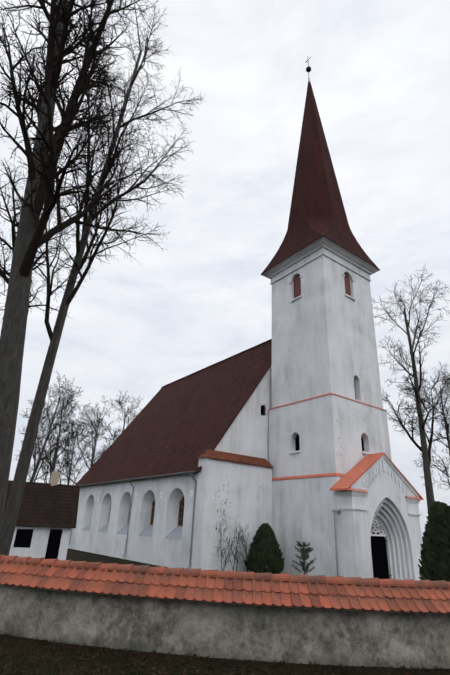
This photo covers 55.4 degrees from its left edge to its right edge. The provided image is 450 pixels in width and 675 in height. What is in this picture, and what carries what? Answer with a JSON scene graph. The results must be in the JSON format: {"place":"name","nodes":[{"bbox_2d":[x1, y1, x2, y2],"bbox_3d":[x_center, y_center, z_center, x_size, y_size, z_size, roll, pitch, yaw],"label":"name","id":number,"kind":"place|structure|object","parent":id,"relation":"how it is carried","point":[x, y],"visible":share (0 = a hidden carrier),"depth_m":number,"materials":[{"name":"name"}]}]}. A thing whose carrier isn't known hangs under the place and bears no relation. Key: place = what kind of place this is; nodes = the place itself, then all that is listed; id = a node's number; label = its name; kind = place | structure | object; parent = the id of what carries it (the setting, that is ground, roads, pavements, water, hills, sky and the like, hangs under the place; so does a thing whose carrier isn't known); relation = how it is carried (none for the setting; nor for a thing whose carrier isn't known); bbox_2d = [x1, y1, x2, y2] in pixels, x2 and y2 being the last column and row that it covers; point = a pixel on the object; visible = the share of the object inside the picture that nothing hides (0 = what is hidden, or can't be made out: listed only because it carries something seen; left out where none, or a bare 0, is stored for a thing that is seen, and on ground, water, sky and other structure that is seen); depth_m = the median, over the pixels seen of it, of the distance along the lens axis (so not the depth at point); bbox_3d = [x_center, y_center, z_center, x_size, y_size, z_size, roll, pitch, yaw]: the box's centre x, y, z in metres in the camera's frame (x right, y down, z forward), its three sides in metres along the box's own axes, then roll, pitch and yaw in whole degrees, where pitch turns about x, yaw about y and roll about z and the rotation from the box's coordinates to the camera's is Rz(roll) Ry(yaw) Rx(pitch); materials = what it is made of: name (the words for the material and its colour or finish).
{"place":"outdoors","nodes":[
{"label":"outdoors","id":0,"kind":"place"},
{"bbox_2d":[68,472,197,568],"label":"nave walls","id":1,"kind":"structure","parent":0,"point":[155,549],"depth_m":32.65,"materials":[{"name":"white paint"}]},
{"bbox_2d":[82,523,182,538],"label":"window sills","id":2,"kind":"structure","parent":1,"relation":"in","point":[176,533],"depth_m":31.59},
{"bbox_2d":[97,490,193,500],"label":"wall plaques","id":3,"kind":"object","parent":1,"relation":"attached to","point":[162,494],"depth_m":30.76,"materials":[{"name":"white"}]},
{"bbox_2d":[108,495,183,526],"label":"windows","id":4,"kind":"structure","parent":1,"relation":"in","point":[182,506],"depth_m":32.04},
{"bbox_2d":[151,496,183,524],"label":"window grilles","id":5,"kind":"object","parent":4,"relation":"in","point":[180,512],"depth_m":29.61,"materials":[{"name":"black metal"}]},
{"bbox_2d":[75,341,271,484],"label":"church roof","id":6,"kind":"structure","parent":1,"relation":"on","point":[183,425],"depth_m":37.79,"materials":[{"name":"brown tile"}]},
{"bbox_2d":[68,471,195,568],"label":"gutters and downpipes","id":7,"kind":"object","parent":6,"relation":"attached to","point":[126,541],"visible":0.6,"depth_m":31.33,"materials":[{"name":"grey metal"}]},
{"bbox_2d":[161,339,271,387],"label":"nave ridge tiles","id":8,"kind":"object","parent":6,"relation":"on","point":[219,362],"visible":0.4,"depth_m":44.68,"materials":[{"name":"tile"}]},
{"bbox_2d":[0,548,449,674],"bbox_3d":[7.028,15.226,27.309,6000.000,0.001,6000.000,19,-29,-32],"label":"ground","id":9,"kind":"structure","parent":0,"point":[75,555],"depth_m":8.56,"materials":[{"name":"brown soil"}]},
{"bbox_2d":[9,526,70,559],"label":"shed walls","id":10,"kind":"structure","parent":9,"relation":"on","point":[39,543],"depth_m":25.22,"materials":[{"name":"white paint"}]},
{"bbox_2d":[13,529,62,558],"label":"shed openings","id":11,"kind":"object","parent":10,"relation":"in","point":[23,537],"visible":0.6,"depth_m":25.19,"materials":[{"name":"black"}]},
{"bbox_2d":[3,480,79,527],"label":"shed roof","id":12,"kind":"structure","parent":10,"relation":"on","point":[46,505],"depth_m":26.76,"materials":[{"name":"brown tile"}]},
{"bbox_2d":[50,471,59,485],"bbox_3d":[-11.418,9.883,28.471,0.420,1.850,0.420,19,-29,-32],"label":"chimney","id":13,"kind":"object","parent":12,"relation":"on","point":[54,479],"visible":0.36,"depth_m":28.52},
{"bbox_2d":[13,372,83,482],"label":"tree","id":14,"kind":"object","parent":9,"relation":"on","point":[57,424],"depth_m":55.60,"materials":[{"name":"brown plant"}]},
{"bbox_2d":[34,384,102,482],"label":"tree","id":15,"kind":"object","parent":9,"relation":"on","point":[66,443],"depth_m":64.43,"materials":[{"name":"brown plant"}]},
{"bbox_2d":[45,411,97,484],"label":"tree","id":16,"kind":"object","parent":9,"relation":"on","point":[62,446],"depth_m":101.78,"materials":[{"name":"plant"}]},
{"bbox_2d":[37,390,127,483],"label":"tree","id":17,"kind":"object","parent":9,"relation":"on","point":[94,433],"depth_m":81.45,"materials":[{"name":"plant"}]},
{"bbox_2d":[0,0,169,535],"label":"tree","id":18,"kind":"object","parent":9,"relation":"on","point":[37,62],"depth_m":16.59,"materials":[{"name":"brown plant"}]},
{"bbox_2d":[0,0,205,555],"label":"tree","id":19,"kind":"object","parent":9,"relation":"on","point":[128,99],"depth_m":19.64,"materials":[{"name":"brown plant"}]},
{"bbox_2d":[98,396,140,449],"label":"tree","id":20,"kind":"object","parent":9,"relation":"on","point":[130,412],"depth_m":72.72,"materials":[{"name":"plant"}]},
{"bbox_2d":[211,515,232,570],"bbox_3d":[-0.229,12.322,25.199,1.827,3.549,1.234,33,-38,-49],"label":"bare shrub","id":21,"kind":"object","parent":9,"relation":"on","point":[221,541],"depth_m":25.34,"materials":[{"name":"brown plant"}]},
{"bbox_2d":[0,633,449,674],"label":"fallen leaves","id":22,"kind":"object","parent":9,"relation":"on","point":[63,646],"visible":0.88,"depth_m":8.50,"materials":[{"name":"black plant"}]},
{"bbox_2d":[0,585,449,668],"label":"boundary wall","id":23,"kind":"structure","parent":9,"relation":"on","point":[307,636],"depth_m":9.23,"materials":[{"name":"paint"}]},
{"bbox_2d":[0,579,449,613],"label":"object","id":24,"kind":"object","parent":23,"relation":"on","point":[253,604],"visible":0.15,"depth_m":9.21,"materials":[{"name":"grey"}]},
{"bbox_2d":[0,555,449,612],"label":"tile wall coping","id":25,"kind":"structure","parent":24,"relation":"on","point":[338,592],"depth_m":9.69,"materials":[{"name":"orange tile"}]},
{"bbox_2d":[191,457,271,571],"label":"wall","id":26,"kind":"structure","parent":9,"relation":"on","point":[243,489],"depth_m":26.97,"materials":[{"name":"white paint"}]},
{"bbox_2d":[199,449,272,467],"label":"ledge","id":27,"kind":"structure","parent":26,"relation":"on","point":[232,457],"depth_m":28.72,"materials":[{"name":"tile"}]},
{"bbox_2d":[215,466,262,566],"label":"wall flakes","id":28,"kind":"object","parent":26,"relation":"attached to","point":[224,514],"depth_m":26.58,"materials":[{"name":"grey"}]},
{"bbox_2d":[222,534,241,570],"bbox_3d":[0.204,12.595,24.496,0.946,2.514,1.361,42,-45,-55],"label":"bare shrub","id":29,"kind":"object","parent":9,"relation":"on","point":[225,560],"depth_m":24.57,"materials":[{"name":"plant"}]},
{"bbox_2d":[224,523,245,570],"bbox_3d":[0.513,12.482,25.106,1.620,3.243,1.329,19,-29,-32],"label":"bare shrub","id":30,"kind":"object","parent":9,"relation":"on","point":[234,544],"depth_m":25.20,"materials":[{"name":"plant"}]},
{"bbox_2d":[231,532,242,571],"bbox_3d":[0.546,13.070,26.392,1.700,3.226,1.596,19,-29,-32],"label":"bare shrub","id":31,"kind":"object","parent":9,"relation":"on","point":[238,551],"depth_m":26.18,"materials":[{"name":"grey plant"}]},
{"bbox_2d":[235,531,250,571],"bbox_3d":[1.311,13.008,25.921,1.892,3.019,1.166,4,-24,-2],"label":"bare shrub","id":32,"kind":"object","parent":9,"relation":"on","point":[243,547],"depth_m":25.94,"materials":[{"name":"grey plant"}]},
{"bbox_2d":[235,525,252,571],"bbox_3d":[1.294,12.785,25.671,1.707,3.219,1.292,19,-29,-32],"label":"bare shrub","id":33,"kind":"object","parent":9,"relation":"on","point":[246,542],"depth_m":25.71,"materials":[{"name":"plant"}]},
{"bbox_2d":[243,523,284,573],"bbox_3d":[2.445,12.845,26.025,2.500,2.892,2.514,19,-29,-32],"label":"thuja shrub","id":34,"kind":"object","parent":9,"relation":"on","point":[265,550],"visible":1,"depth_m":25.32,"materials":[{"name":"green plant"}]},
{"bbox_2d":[289,541,315,573],"bbox_3d":[4.277,12.126,23.195,1.395,2.074,1.424,19,-29,-32],"label":"young pine","id":35,"kind":"object","parent":9,"relation":"on","point":[307,551],"depth_m":23.22,"materials":[{"name":"green plant"}]},
{"bbox_2d":[272,476,341,576],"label":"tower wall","id":36,"kind":"structure","parent":9,"relation":"on","point":[305,499],"depth_m":26.39,"materials":[{"name":"white paint"}]},
{"bbox_2d":[268,393,386,480],"bbox_3d":[7.398,7.670,30.673,6.420,5.280,6.420,19,-29,-32],"label":"string course","id":37,"kind":"object","parent":36,"relation":"on","point":[310,476],"visible":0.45,"depth_m":28.36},
{"bbox_2d":[269,394,391,477],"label":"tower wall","id":38,"kind":"structure","parent":36,"relation":"on","point":[313,423],"depth_m":28.60,"materials":[{"name":"white paint"}]},
{"bbox_2d":[295,434,299,450],"bbox_3d":[5.105,7.227,29.462,0.001,1.380,0.920,19,-29,-32],"label":"window","id":39,"kind":"structure","parent":38,"relation":"attached to","point":[297,445],"depth_m":29.59,"materials":[{"name":"black glass"}]},
{"bbox_2d":[272,256,382,408],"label":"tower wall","id":40,"kind":"structure","parent":38,"relation":"on","point":[323,336],"depth_m":31.77,"materials":[{"name":"white paint"}]},
{"bbox_2d":[294,275,300,297],"bbox_3d":[5.829,-4.029,34.140,0.001,2.350,1.100,19,-29,-32],"label":"window shutter","id":41,"kind":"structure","parent":40,"relation":"attached to","point":[297,286],"depth_m":34.22,"materials":[{"name":"red wood"}]},
{"bbox_2d":[261,237,379,284],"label":"tower cornice","id":42,"kind":"structure","parent":40,"relation":"on","point":[327,248],"depth_m":34.22,"materials":[{"name":"white paint"}]},
{"bbox_2d":[260,82,379,274],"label":"spire","id":43,"kind":"structure","parent":42,"relation":"on","point":[317,210],"depth_m":37.22,"materials":[{"name":"brown metal"}]},
{"bbox_2d":[305,57,310,73],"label":"weathervane","id":44,"kind":"object","parent":43,"relation":"on","point":[308,69],"visible":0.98,"depth_m":47.12,"materials":[{"name":"black metal"}]},
{"bbox_2d":[344,273,350,295],"bbox_3d":[9.523,-4.088,33.599,1.100,2.350,0.001,19,-29,-32],"label":"window shutter","id":45,"kind":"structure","parent":40,"relation":"attached to","point":[347,284],"depth_m":33.69,"materials":[{"name":"red wood"}]},
{"bbox_2d":[336,409,387,464],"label":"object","id":46,"kind":"object","parent":38,"relation":"attached to","point":[346,433],"depth_m":27.38,"materials":[{"name":"grey"}]},
{"bbox_2d":[337,485,422,579],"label":"porch walls","id":47,"kind":"structure","parent":9,"relation":"on","point":[353,527],"depth_m":25.40,"materials":[{"name":"white paint"}]},
{"bbox_2d":[332,510,339,575],"bbox_3d":[6.262,11.449,23.732,0.370,3.520,0.300,19,-29,-32],"label":"porch downpipe","id":48,"kind":"object","parent":47,"relation":"attached to","point":[333,511],"visible":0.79,"depth_m":23.78,"materials":[{"name":"grey metal"}]},
{"bbox_2d":[330,452,423,499],"bbox_3d":[9.604,8.582,26.915,7.740,2.561,1.330,19,-29,-32],"label":"porch roof","id":49,"kind":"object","parent":47,"relation":"on","point":[353,475],"visible":0.58,"depth_m":25.82,"materials":[{"name":"orange tile"}]},
{"bbox_2d":[334,490,420,515],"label":"porch pier capitals","id":50,"kind":"object","parent":47,"relation":"attached to","point":[351,500],"visible":0.71,"depth_m":24.53,"materials":[{"name":"white paint"}]},
{"bbox_2d":[371,521,388,578],"bbox_3d":[9.026,12.716,25.634,2.400,4.000,0.001,19,-29,-32],"label":"doorway","id":51,"kind":"structure","parent":47,"relation":"in","point":[379,558],"depth_m":25.66,"materials":[{"name":"black"}]},
{"bbox_2d":[356,459,411,492],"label":"porch gable","id":52,"kind":"structure","parent":47,"relation":"on","point":[383,480],"depth_m":26.43,"materials":[{"name":"white paint"}]},
{"bbox_2d":[351,455,418,497],"bbox_3d":[9.911,8.419,26.542,6.920,2.501,0.110,19,-29,-32],"label":"gable frieze","id":53,"kind":"object","parent":52,"relation":"attached to","point":[397,472],"visible":0.94,"depth_m":26.87,"materials":[{"name":"white paint"}]},
{"bbox_2d":[370,496,415,580],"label":"porch arch rolls","id":54,"kind":"object","parent":47,"relation":"attached to","point":[378,506],"visible":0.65,"depth_m":26.01,"materials":[{"name":"white paint"}]},
{"bbox_2d":[372,264,449,516],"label":"tree","id":55,"kind":"object","parent":9,"relation":"on","point":[435,288],"depth_m":41.83,"materials":[{"name":"brown plant"}]},
{"bbox_2d":[387,372,449,489],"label":"tree","id":56,"kind":"object","parent":9,"relation":"on","point":[446,428],"depth_m":53.08,"materials":[{"name":"brown plant"}]},
{"bbox_2d":[418,521,428,579],"bbox_3d":[9.633,10.004,19.311,1.941,3.266,1.988,19,-29,-32],"label":"evergreen tree","id":57,"kind":"object","parent":9,"relation":"on","point":[422,553],"visible":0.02,"depth_m":19.48,"materials":[{"name":"green plant"}]},
{"bbox_2d":[420,501,449,580],"bbox_3d":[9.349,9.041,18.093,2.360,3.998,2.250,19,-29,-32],"label":"conifer hedge","id":58,"kind":"object","parent":9,"relation":"on","point":[433,518],"visible":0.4,"depth_m":18.08,"materials":[{"name":"green plant"}]},
{"bbox_2d":[439,508,449,581],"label":"evergreen tree","id":59,"kind":"object","parent":9,"relation":"on","point":[446,561],"visible":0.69,"depth_m":17.01,"materials":[{"name":"green plant"}]},
{"bbox_2d":[0,0,449,535],"label":"sky","id":60,"kind":"structure","parent":0,"point":[379,75],"materials":[{"name":"white"}]},
{"bbox_2d":[214,365,271,461],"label":"gable wall","id":61,"kind":"structure","parent":0,"point":[247,433],"depth_m":31.04,"materials":[{"name":"white paint"}]},
{"bbox_2d":[371,519,385,536],"bbox_3d":[9.145,11.557,26.058,2.180,0.950,0.060,19,-29,-32],"label":"tracery","id":62,"kind":"object","parent":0,"point":[376,526],"visible":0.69,"depth_m":26.12,"materials":[{"name":"white paint"}]}
]}

